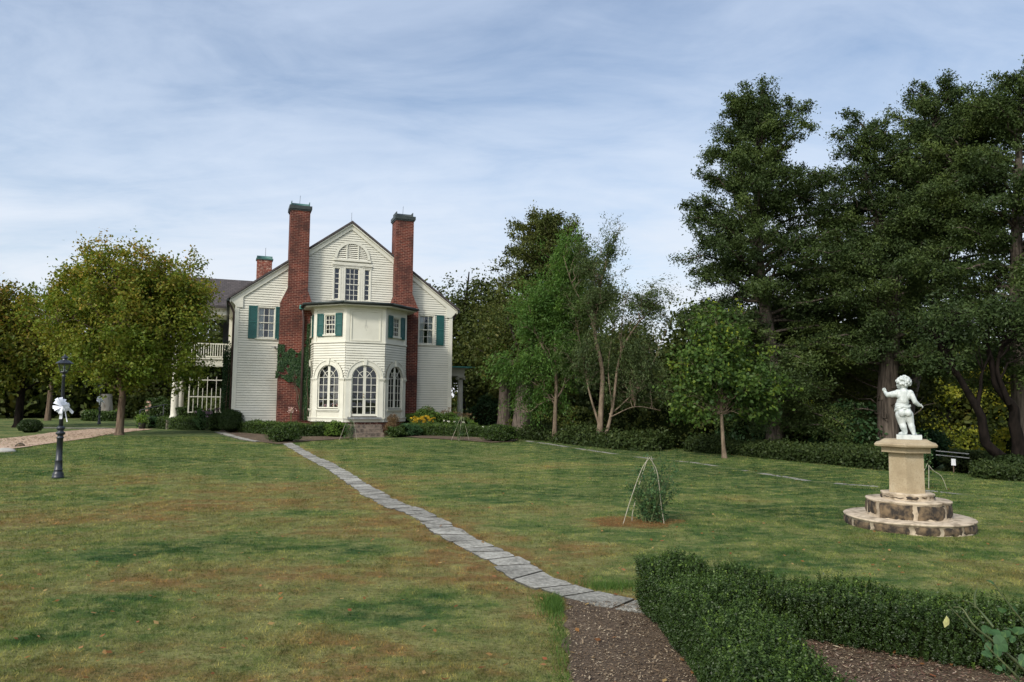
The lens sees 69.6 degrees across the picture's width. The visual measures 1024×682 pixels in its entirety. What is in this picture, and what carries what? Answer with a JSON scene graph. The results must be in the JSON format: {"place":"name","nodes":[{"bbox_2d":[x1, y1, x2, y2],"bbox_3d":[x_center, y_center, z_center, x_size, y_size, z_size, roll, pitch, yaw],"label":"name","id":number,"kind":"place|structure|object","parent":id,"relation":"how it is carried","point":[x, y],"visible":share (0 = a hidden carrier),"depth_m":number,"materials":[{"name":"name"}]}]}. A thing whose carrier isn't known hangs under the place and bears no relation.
{"place":"outdoors","nodes":[
{"label":"outdoors","id":0,"kind":"place"},
{"bbox_2d":[0,403,1023,681],"bbox_3d":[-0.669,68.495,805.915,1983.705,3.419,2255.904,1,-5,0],"label":"lawn ground","id":1,"kind":"structure","parent":0,"point":[78,423],"depth_m":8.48,"materials":[{"name":"green plant"}]},
{"bbox_2d":[16,419,43,432],"bbox_3d":[-22.430,3.940,34.314,1.160,0.660,1.073,1,-5,0],"label":"clipped ball","id":2,"kind":"object","parent":1,"relation":"on","point":[29,425],"visible":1,"depth_m":34.04,"materials":[{"name":"green plant"}]},
{"bbox_2d":[0,272,83,427],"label":"linden tree","id":3,"kind":"object","parent":1,"relation":"on","point":[25,358],"visible":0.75,"depth_m":39.76,"materials":[{"name":"green plant"}]},
{"bbox_2d":[39,335,74,420],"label":"shade tree","id":4,"kind":"object","parent":1,"relation":"on","point":[47,417],"visible":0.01,"depth_m":51.66,"materials":[{"name":"brown plant"}]},
{"bbox_2d":[51,354,73,478],"bbox_3d":[-9.499,1.580,15.545,0.348,2.605,0.348,2,-5,-17],"label":"lamp post","id":5,"kind":"object","parent":1,"relation":"on","point":[58,466],"visible":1,"depth_m":15.47,"materials":[{"name":"metal"}]},
{"bbox_2d":[53,397,73,421],"bbox_3d":[-9.453,1.443,15.529,0.393,0.517,0.210,3,-5,-31],"label":"ribbon bow","id":6,"kind":"object","parent":5,"relation":"attached to","point":[63,404],"visible":1,"depth_m":15.46,"materials":[{"name":"white fabric"}]},
{"bbox_2d":[0,428,149,448],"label":"gravel drive","id":7,"kind":"structure","parent":1,"relation":"on","point":[40,441],"depth_m":28.76,"materials":[{"name":"beige gravel"}]},
{"bbox_2d":[0,428,145,447],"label":"gravel stones","id":8,"kind":"object","parent":7,"relation":"on","point":[101,431],"visible":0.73,"depth_m":29.94,"materials":[{"name":"beige gravel"}]},
{"bbox_2d":[81,408,116,420],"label":"hedge","id":9,"kind":"object","parent":1,"relation":"on","point":[91,415],"visible":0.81,"depth_m":51.35,"materials":[{"name":"green plant"}]},
{"bbox_2d":[2,226,230,434],"bbox_3d":[-16.061,-0.300,30.846,7.786,8.542,7.461,-3,-6,39],"label":"linden tree","id":10,"kind":"object","parent":1,"relation":"on","point":[131,317],"visible":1,"depth_m":29.92,"materials":[{"name":"green plant"}]},
{"bbox_2d":[135,396,170,416],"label":"leafy shrub","id":11,"kind":"object","parent":1,"relation":"on","point":[157,410],"visible":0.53,"depth_m":40.79,"materials":[{"name":"green plant"}]},
{"bbox_2d":[104,332,217,418],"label":"woodland tree","id":12,"kind":"object","parent":1,"relation":"on","point":[134,405],"visible":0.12,"depth_m":58.00,"materials":[{"name":"green plant"}]},
{"bbox_2d":[155,415,197,429],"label":"hedge","id":13,"kind":"object","parent":1,"relation":"on","point":[179,422],"visible":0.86,"depth_m":37.03,"materials":[{"name":"green plant"}]},
{"bbox_2d":[140,326,222,413],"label":"woodland tree","id":14,"kind":"object","parent":1,"relation":"on","point":[210,405],"visible":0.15,"depth_m":57.09,"materials":[{"name":"green plant"}]},
{"bbox_2d":[175,399,203,417],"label":"leafy shrub","id":15,"kind":"object","parent":1,"relation":"on","point":[181,411],"visible":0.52,"depth_m":38.10,"materials":[{"name":"green plant"}]},
{"bbox_2d":[192,409,214,429],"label":"leafy shrub","id":16,"kind":"object","parent":1,"relation":"on","point":[200,424],"visible":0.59,"depth_m":35.66,"materials":[{"name":"green plant"}]},
{"bbox_2d":[185,319,226,397],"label":"woodland tree","id":17,"kind":"object","parent":1,"relation":"on","point":[220,330],"visible":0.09,"depth_m":60.41,"materials":[{"name":"green plant"}]},
{"bbox_2d":[220,429,351,443],"bbox_3d":[-10.354,4.268,34.656,6.459,0.135,16.969,2,-5,-20],"label":"mulch bed","id":18,"kind":"object","parent":1,"relation":"on","point":[259,437],"visible":0.21,"depth_m":29.44,"materials":[{"name":"brown soil"}]},
{"bbox_2d":[207,411,222,430],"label":"leafy shrub","id":19,"kind":"object","parent":18,"relation":"on","point":[213,425],"visible":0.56,"depth_m":34.72,"materials":[{"name":"green plant"}]},
{"bbox_2d":[218,408,244,431],"bbox_3d":[-12.384,3.502,32.589,1.156,1.052,1.159,1,-5,0],"label":"clipped ball","id":20,"kind":"object","parent":18,"relation":"on","point":[230,420],"visible":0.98,"depth_m":32.26,"materials":[{"name":"green plant"}]},
{"bbox_2d":[236,418,292,434],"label":"hedge","id":21,"kind":"object","parent":18,"relation":"on","point":[258,427],"visible":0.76,"depth_m":31.28,"materials":[{"name":"green plant"}]},
{"bbox_2d":[264,423,301,441],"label":"boxwood tuft","id":22,"kind":"object","parent":18,"relation":"on","point":[286,433],"visible":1,"depth_m":27.34,"materials":[{"name":"green plant"}]},
{"bbox_2d":[286,420,330,435],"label":"hedge","id":23,"kind":"object","parent":18,"relation":"on","point":[314,429],"visible":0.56,"depth_m":30.44,"materials":[{"name":"green plant"}]},
{"bbox_2d":[323,420,349,436],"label":"yellow edged shrub","id":24,"kind":"object","parent":18,"relation":"on","point":[335,428],"visible":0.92,"depth_m":30.43,"materials":[{"name":"green plant"}]},
{"bbox_2d":[166,196,474,437],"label":"clapboard house","id":25,"kind":"structure","parent":1,"relation":"on","point":[377,315],"depth_m":33.48,"materials":[{"name":"white paint"}]},
{"bbox_2d":[220,340,230,413],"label":"climbing vine","id":26,"kind":"object","parent":25,"relation":"attached to","point":[225,388],"visible":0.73,"depth_m":33.74,"materials":[{"name":"green plant"}]},
{"bbox_2d":[255,303,277,345],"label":"window","id":27,"kind":"structure","parent":25,"relation":"in","point":[266,314],"depth_m":33.46,"materials":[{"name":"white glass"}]},
{"bbox_2d":[275,323,311,420],"bbox_3d":[-9.816,1.368,33.161,1.605,4.406,0.159,2,-5,-20],"label":"climbing ivy","id":28,"kind":"object","parent":25,"relation":"attached to","point":[291,361],"visible":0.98,"depth_m":33.18,"materials":[{"name":"green plant"}]},
{"bbox_2d":[310,366,327,406],"bbox_3d":[-8.742,2.061,33.167,0.570,2.899,2.114,2,-5,-21],"label":"arched window","id":29,"kind":"structure","parent":25,"relation":"in","point":[321,402],"depth_m":32.36,"materials":[{"name":"white glass"}]},
{"bbox_2d":[321,265,346,300],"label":"window","id":30,"kind":"structure","parent":25,"relation":"in","point":[334,266],"depth_m":34.64,"materials":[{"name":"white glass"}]},
{"bbox_2d":[322,313,346,346],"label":"window","id":31,"kind":"structure","parent":25,"relation":"in","point":[327,324],"depth_m":32.21,"materials":[{"name":"white glass"}]},
{"bbox_2d":[318,365,356,413],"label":"arched window","id":32,"kind":"structure","parent":25,"relation":"in","point":[332,377],"depth_m":32.05,"materials":[{"name":"white glass"}]},
{"bbox_2d":[334,263,365,300],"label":"window","id":33,"kind":"structure","parent":25,"relation":"in","point":[347,267],"depth_m":35.02,"materials":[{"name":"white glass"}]},
{"bbox_2d":[337,354,380,418],"bbox_3d":[-6.445,2.157,32.027,2.114,3.229,0.825,2,-5,-21],"label":"french door","id":34,"kind":"structure","parent":25,"relation":"in","point":[363,399],"depth_m":32.06,"materials":[{"name":"white glass"}]},
{"bbox_2d":[350,265,374,301],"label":"window","id":35,"kind":"structure","parent":25,"relation":"in","point":[366,295],"depth_m":35.58,"materials":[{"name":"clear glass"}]},
{"bbox_2d":[369,316,401,344],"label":"window","id":36,"kind":"structure","parent":25,"relation":"in","point":[397,320],"depth_m":33.40,"materials":[{"name":"clear glass"}]},
{"bbox_2d":[369,359,401,416],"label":"arched window","id":37,"kind":"structure","parent":25,"relation":"in","point":[373,375],"depth_m":32.86,"materials":[{"name":"white glass"}]},
{"bbox_2d":[391,368,400,408],"bbox_3d":[-5.481,2.194,34.415,0.570,2.899,2.114,2,-5,-21],"label":"arched window","id":38,"kind":"structure","parent":25,"relation":"in","point":[397,378],"depth_m":33.58,"materials":[{"name":"clear glass"}]},
{"bbox_2d":[418,313,435,345],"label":"window","id":39,"kind":"structure","parent":25,"relation":"in","point":[426,322],"depth_m":36.14,"materials":[{"name":"clear glass"}]},
{"bbox_2d":[402,435,516,441],"bbox_3d":[-3.933,5.499,43.072,5.433,1.100,31.409,1,-5,-7],"label":"mulch bed","id":40,"kind":"object","parent":1,"relation":"on","point":[479,439],"visible":0.06,"depth_m":29.98,"materials":[{"name":"brown soil"}]},
{"bbox_2d":[385,424,407,436],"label":"leafy shrub","id":41,"kind":"object","parent":40,"relation":"on","point":[398,431],"visible":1,"depth_m":30.62,"materials":[{"name":"green plant"}]},
{"bbox_2d":[399,423,423,435],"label":"leafy shrub","id":42,"kind":"object","parent":40,"relation":"on","point":[413,430],"visible":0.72,"depth_m":31.11,"materials":[{"name":"green plant"}]},
{"bbox_2d":[404,406,445,423],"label":"leafy shrub","id":43,"kind":"object","parent":40,"relation":"on","point":[431,413],"visible":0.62,"depth_m":33.75,"materials":[{"name":"green plant"}]},
{"bbox_2d":[409,421,464,436],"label":"hedge","id":44,"kind":"object","parent":40,"relation":"on","point":[437,429],"visible":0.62,"depth_m":31.38,"materials":[{"name":"green plant"}]},
{"bbox_2d":[437,412,476,424],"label":"leafy shrub","id":45,"kind":"object","parent":40,"relation":"on","point":[450,417],"visible":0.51,"depth_m":33.90,"materials":[{"name":"green plant"}]},
{"bbox_2d":[463,423,498,436],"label":"hedge","id":46,"kind":"object","parent":40,"relation":"on","point":[475,430],"visible":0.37,"depth_m":31.03,"materials":[{"name":"green plant"}]},
{"bbox_2d":[478,424,522,441],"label":"boxwood tuft","id":47,"kind":"object","parent":40,"relation":"on","point":[501,433],"visible":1,"depth_m":28.36,"materials":[{"name":"green plant"}]},
{"bbox_2d":[283,443,652,614],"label":"flagstone path","id":48,"kind":"structure","parent":1,"relation":"on","point":[521,571],"depth_m":8.25,"materials":[{"name":"grey stone"}]},
{"bbox_2d":[430,266,519,416],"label":"woodland tree","id":49,"kind":"object","parent":1,"relation":"on","point":[481,286],"visible":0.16,"depth_m":51.73,"materials":[{"name":"green plant"}]},
{"bbox_2d":[451,331,511,419],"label":"woodland tree","id":50,"kind":"object","parent":1,"relation":"on","point":[454,380],"visible":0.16,"depth_m":48.01,"materials":[{"name":"green plant"}]},
{"bbox_2d":[452,283,515,405],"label":"woodland tree","id":51,"kind":"object","parent":1,"relation":"on","point":[469,324],"visible":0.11,"depth_m":48.06,"materials":[{"name":"green plant"}]},
{"bbox_2d":[464,392,513,425],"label":"woodland shrub","id":52,"kind":"object","parent":1,"relation":"on","point":[485,412],"visible":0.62,"depth_m":44.01,"materials":[{"name":"green plant"}]},
{"bbox_2d":[457,288,544,425],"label":"shade tree","id":53,"kind":"object","parent":1,"relation":"on","point":[501,412],"visible":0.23,"depth_m":36.62,"materials":[{"name":"green plant"}]},
{"bbox_2d":[0,368,1010,449],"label":"wood","id":54,"kind":"object","parent":1,"relation":"on","point":[79,401],"visible":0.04,"depth_m":56.95,"materials":[{"name":"green plant"}]},
{"bbox_2d":[0,441,1023,681],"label":"fallen leaves","id":55,"kind":"object","parent":1,"relation":"on","point":[310,642],"visible":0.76,"depth_m":6.20,"materials":[{"name":"brown plant"}]},
{"bbox_2d":[473,288,579,429],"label":"shade tree","id":56,"kind":"object","parent":1,"relation":"on","point":[517,418],"visible":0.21,"depth_m":34.47,"materials":[{"name":"green plant"}]},
{"bbox_2d":[505,401,574,426],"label":"woodland shrub","id":57,"kind":"object","parent":1,"relation":"on","point":[546,418],"visible":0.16,"depth_m":34.89,"materials":[{"name":"green plant"}]},
{"bbox_2d":[468,200,626,424],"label":"cedar tree","id":58,"kind":"object","parent":1,"relation":"on","point":[548,225],"visible":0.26,"depth_m":45.41,"materials":[{"name":"green plant"}]},
{"bbox_2d":[474,219,621,435],"bbox_3d":[1.452,-0.515,29.050,4.906,9.004,4.372,5,-6,-41],"label":"locust tree","id":59,"kind":"object","parent":1,"relation":"on","point":[541,310],"visible":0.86,"depth_m":28.93,"materials":[{"name":"green plant"}]},
{"bbox_2d":[550,406,597,427],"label":"woodland shrub","id":60,"kind":"object","parent":1,"relation":"on","point":[578,414],"visible":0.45,"depth_m":34.54,"materials":[{"name":"green plant"}]},
{"bbox_2d":[535,281,623,408],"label":"woodland tree","id":61,"kind":"object","parent":1,"relation":"on","point":[575,398],"visible":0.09,"depth_m":41.98,"materials":[{"name":"green plant"}]},
{"bbox_2d":[527,575,639,681],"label":"grass","id":62,"kind":"structure","parent":1,"relation":"on","point":[555,604],"depth_m":6.07,"materials":[{"name":"green plant"}]},
{"bbox_2d":[516,417,676,451],"bbox_3d":[2.798,3.736,28.352,2.684,1.509,7.988,4,-6,-40],"label":"woodland hedge","id":63,"kind":"object","parent":1,"relation":"on","point":[585,434],"visible":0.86,"depth_m":26.79,"materials":[{"name":"green plant"}]},
{"bbox_2d":[543,327,669,411],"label":"woodland tree","id":64,"kind":"object","parent":1,"relation":"on","point":[595,393],"visible":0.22,"depth_m":39.22,"materials":[{"name":"green plant"}]},
{"bbox_2d":[550,212,683,433],"bbox_3d":[4.058,-0.540,28.126,5.284,8.946,3.152,1,-5,0],"label":"multi stemmed tree","id":65,"kind":"object","parent":1,"relation":"on","point":[600,305],"visible":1,"depth_m":27.85,"materials":[{"name":"green plant"}]},
{"bbox_2d":[585,398,649,432],"bbox_3d":[5.518,3.731,33.827,3.648,2.247,3.591,4,-6,-40],"label":"woodland shrub","id":66,"kind":"object","parent":1,"relation":"on","point":[621,421],"visible":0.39,"depth_m":32.96,"materials":[{"name":"green plant"}]},
{"bbox_2d":[598,314,662,400],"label":"shade tree","id":67,"kind":"object","parent":1,"relation":"on","point":[631,335],"visible":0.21,"depth_m":37.62,"materials":[{"name":"green plant"}]},
{"bbox_2d":[593,347,670,408],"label":"woodland tree","id":68,"kind":"object","parent":1,"relation":"on","point":[646,394],"visible":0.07,"depth_m":40.56,"materials":[{"name":"green plant"}]},
{"bbox_2d":[582,515,685,527],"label":"straw litter","id":69,"kind":"object","parent":1,"relation":"on","point":[634,519],"visible":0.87,"depth_m":10.34,"materials":[{"name":"brown plant"}]},
{"bbox_2d":[620,450,682,523],"bbox_3d":[2.049,2.062,10.443,0.850,1.097,0.923,2,-5,-16],"label":"rose bush","id":70,"kind":"object","parent":1,"relation":"on","point":[654,509],"visible":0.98,"depth_m":10.40,"materials":[{"name":"green plant"}]},
{"bbox_2d":[626,392,719,448],"bbox_3d":[6.900,3.255,30.889,4.238,2.740,3.177,1,-5,0],"label":"woodland shrub","id":71,"kind":"object","parent":1,"relation":"on","point":[658,418],"visible":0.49,"depth_m":29.98,"materials":[{"name":"green plant"}]},
{"bbox_2d":[643,314,736,417],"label":"woodland tree","id":72,"kind":"object","parent":1,"relation":"on","point":[675,341],"visible":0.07,"depth_m":35.73,"materials":[{"name":"green plant"}]},
{"bbox_2d":[651,289,755,435],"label":"woodland tree","id":73,"kind":"object","parent":1,"relation":"on","point":[672,330],"visible":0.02,"depth_m":36.94,"materials":[{"name":"green plant"}]},
{"bbox_2d":[649,297,804,457],"bbox_3d":[6.707,1.149,23.079,4.090,5.083,3.555,4,-6,-39],"label":"young tulip tree","id":74,"kind":"object","parent":1,"relation":"on","point":[731,381],"visible":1,"depth_m":22.73,"materials":[{"name":"green plant"}]},
{"bbox_2d":[526,441,956,493],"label":"sunken stone path","id":75,"kind":"structure","parent":1,"relation":"on","point":[742,470],"depth_m":17.78,"materials":[{"name":"grey stone"}]},
{"bbox_2d":[713,403,785,442],"bbox_3d":[9.201,3.332,28.837,2.883,2.524,2.323,1,-5,0],"label":"woodland shrub","id":76,"kind":"object","parent":1,"relation":"on","point":[733,432],"visible":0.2,"depth_m":28.13,"materials":[{"name":"green plant"}]},
{"bbox_2d":[666,73,884,444],"bbox_3d":[9.479,-2.687,27.958,7.714,14.407,7.624,1,-5,0],"label":"red cedar","id":77,"kind":"object","parent":1,"relation":"on","point":[757,124],"visible":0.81,"depth_m":26.82,"materials":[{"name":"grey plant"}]},
{"bbox_2d":[734,288,845,441],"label":"shade tree","id":78,"kind":"object","parent":1,"relation":"on","point":[783,341],"visible":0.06,"depth_m":29.45,"materials":[{"name":"green plant"}]},
{"bbox_2d":[561,598,1023,681],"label":"mulch bed","id":79,"kind":"object","parent":1,"relation":"on","point":[644,645],"visible":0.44,"depth_m":4.92,"materials":[{"name":"brown wood"}]},
{"bbox_2d":[631,546,856,681],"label":"boxwood hedge","id":80,"kind":"object","parent":79,"relation":"on","point":[711,631],"visible":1,"depth_m":4.44,"materials":[{"name":"green plant"}]},
{"bbox_2d":[565,602,999,679],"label":"bark pieces","id":81,"kind":"object","parent":79,"relation":"on","point":[883,670],"visible":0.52,"depth_m":4.98,"materials":[{"name":"brown wood"}]},
{"bbox_2d":[943,580,1023,681],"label":"rose spray","id":82,"kind":"object","parent":79,"relation":"on","point":[1000,645],"visible":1,"depth_m":3.69,"materials":[{"name":"green plant"}]},
{"bbox_2d":[783,398,821,444],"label":"woodland shrub","id":83,"kind":"object","parent":1,"relation":"on","point":[802,437],"visible":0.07,"depth_m":28.24,"materials":[{"name":"green plant"}]},
{"bbox_2d":[681,431,931,470],"bbox_3d":[8.500,3.325,22.412,2.381,1.079,8.423,3,-5,-29],"label":"woodland hedge","id":84,"kind":"object","parent":1,"relation":"on","point":[865,455],"visible":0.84,"depth_m":21.73,"materials":[{"name":"green plant"}]},
{"bbox_2d":[766,209,925,420],"bbox_3d":[13.682,-0.244,31.621,6.096,11.197,6.576,2,-5,-19],"label":"red cedar","id":85,"kind":"object","parent":1,"relation":"on","point":[848,380],"visible":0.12,"depth_m":30.54,"materials":[{"name":"grey plant"}]},
{"bbox_2d":[808,398,887,446],"bbox_3d":[12.931,3.495,27.943,4.074,2.665,3.065,1,-5,0],"label":"woodland shrub","id":86,"kind":"object","parent":1,"relation":"on","point":[865,428],"visible":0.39,"depth_m":27.03,"materials":[{"name":"green plant"}]},
{"bbox_2d":[709,558,1023,676],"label":"boxwood hedge","id":87,"kind":"object","parent":1,"relation":"on","point":[841,614],"visible":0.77,"depth_m":5.09,"materials":[{"name":"green plant"}]},
{"bbox_2d":[816,321,922,431],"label":"woodland tree","id":88,"kind":"object","parent":1,"relation":"on","point":[874,389],"visible":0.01,"depth_m":35.16,"materials":[{"name":"green plant"}]},
{"bbox_2d":[791,68,1011,439],"bbox_3d":[14.230,-2.696,27.465,7.935,15.025,7.234,1,-5,0],"label":"red cedar","id":89,"kind":"object","parent":1,"relation":"on","point":[891,253],"visible":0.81,"depth_m":26.53,"materials":[{"name":"grey plant"}]},
{"bbox_2d":[843,438,977,536],"bbox_3d":[5.596,2.067,10.449,1.685,1.344,1.700,-2,-5,28],"label":"stone pedestal","id":90,"kind":"object","parent":1,"relation":"on","point":[906,503],"visible":0.99,"depth_m":10.15,"materials":[{"name":"stone"}]},
{"bbox_2d":[882,375,922,439],"bbox_3d":[5.599,0.943,10.562,0.520,0.914,0.256,-2,-5,28],"label":"putto statue","id":91,"kind":"object","parent":90,"relation":"on","point":[903,394],"visible":1,"depth_m":10.50,"materials":[{"name":"stone"}]},
{"bbox_2d":[866,339,969,447],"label":"woodland tree","id":92,"kind":"object","parent":1,"relation":"on","point":[929,385],"visible":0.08,"depth_m":36.88,"materials":[{"name":"green plant"}]},
{"bbox_2d":[915,428,953,468],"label":"woodland shrub","id":93,"kind":"object","parent":1,"relation":"on","point":[941,440],"visible":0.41,"depth_m":35.09,"materials":[{"name":"green plant"}]},
{"bbox_2d":[873,87,1014,434],"bbox_3d":[19.122,-2.894,33.064,7.888,17.406,7.307,-3,-6,40],"label":"red cedar","id":94,"kind":"object","parent":1,"relation":"on","point":[963,258],"visible":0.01,"depth_m":32.59,"materials":[{"name":"grey plant"}]},
{"bbox_2d":[876,281,1023,456],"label":"crooked tree","id":95,"kind":"object","parent":1,"relation":"on","point":[946,333],"visible":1,"depth_m":21.93,"materials":[{"name":"green plant"}]},
{"bbox_2d":[918,372,993,454],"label":"woodland tree","id":96,"kind":"object","parent":1,"relation":"on","point":[953,392],"visible":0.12,"depth_m":55.45,"materials":[{"name":"green plant"}]},
{"bbox_2d":[897,55,1023,433],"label":"red cedar","id":97,"kind":"object","parent":1,"relation":"on","point":[1002,108],"visible":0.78,"depth_m":24.59,"materials":[{"name":"grey plant"}]},
{"bbox_2d":[936,447,993,473],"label":"woodland shrub","id":98,"kind":"object","parent":1,"relation":"on","point":[962,465],"visible":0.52,"depth_m":30.89,"materials":[{"name":"green plant"}]},
{"bbox_2d":[958,366,1010,439],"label":"woodland tree","id":99,"kind":"object","parent":1,"relation":"on","point":[1008,388],"visible":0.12,"depth_m":55.33,"materials":[{"name":"green plant"}]},
{"bbox_2d":[967,405,1008,447],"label":"woodland tree","id":100,"kind":"object","parent":1,"relation":"on","point":[990,427],"visible":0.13,"depth_m":40.82,"materials":[{"name":"green plant"}]},
{"bbox_2d":[968,457,1023,481],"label":"woodland hedge","id":101,"kind":"object","parent":1,"relation":"on","point":[1005,470],"visible":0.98,"depth_m":17.01,"materials":[{"name":"green plant"}]},
{"bbox_2d":[991,427,1011,453],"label":"woodland shrub","id":102,"kind":"object","parent":1,"relation":"on","point":[1006,444],"visible":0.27,"depth_m":27.01,"materials":[{"name":"green plant"}]},
{"bbox_2d":[991,453,1023,464],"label":"woodland shrub","id":103,"kind":"object","parent":1,"relation":"on","point":[1012,458],"visible":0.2,"depth_m":20.63,"materials":[{"name":"green plant"}]},
{"bbox_2d":[0,0,1023,397],"label":"sky","id":104,"kind":"structure","parent":0,"point":[199,123],"materials":[{"name":"blue"}]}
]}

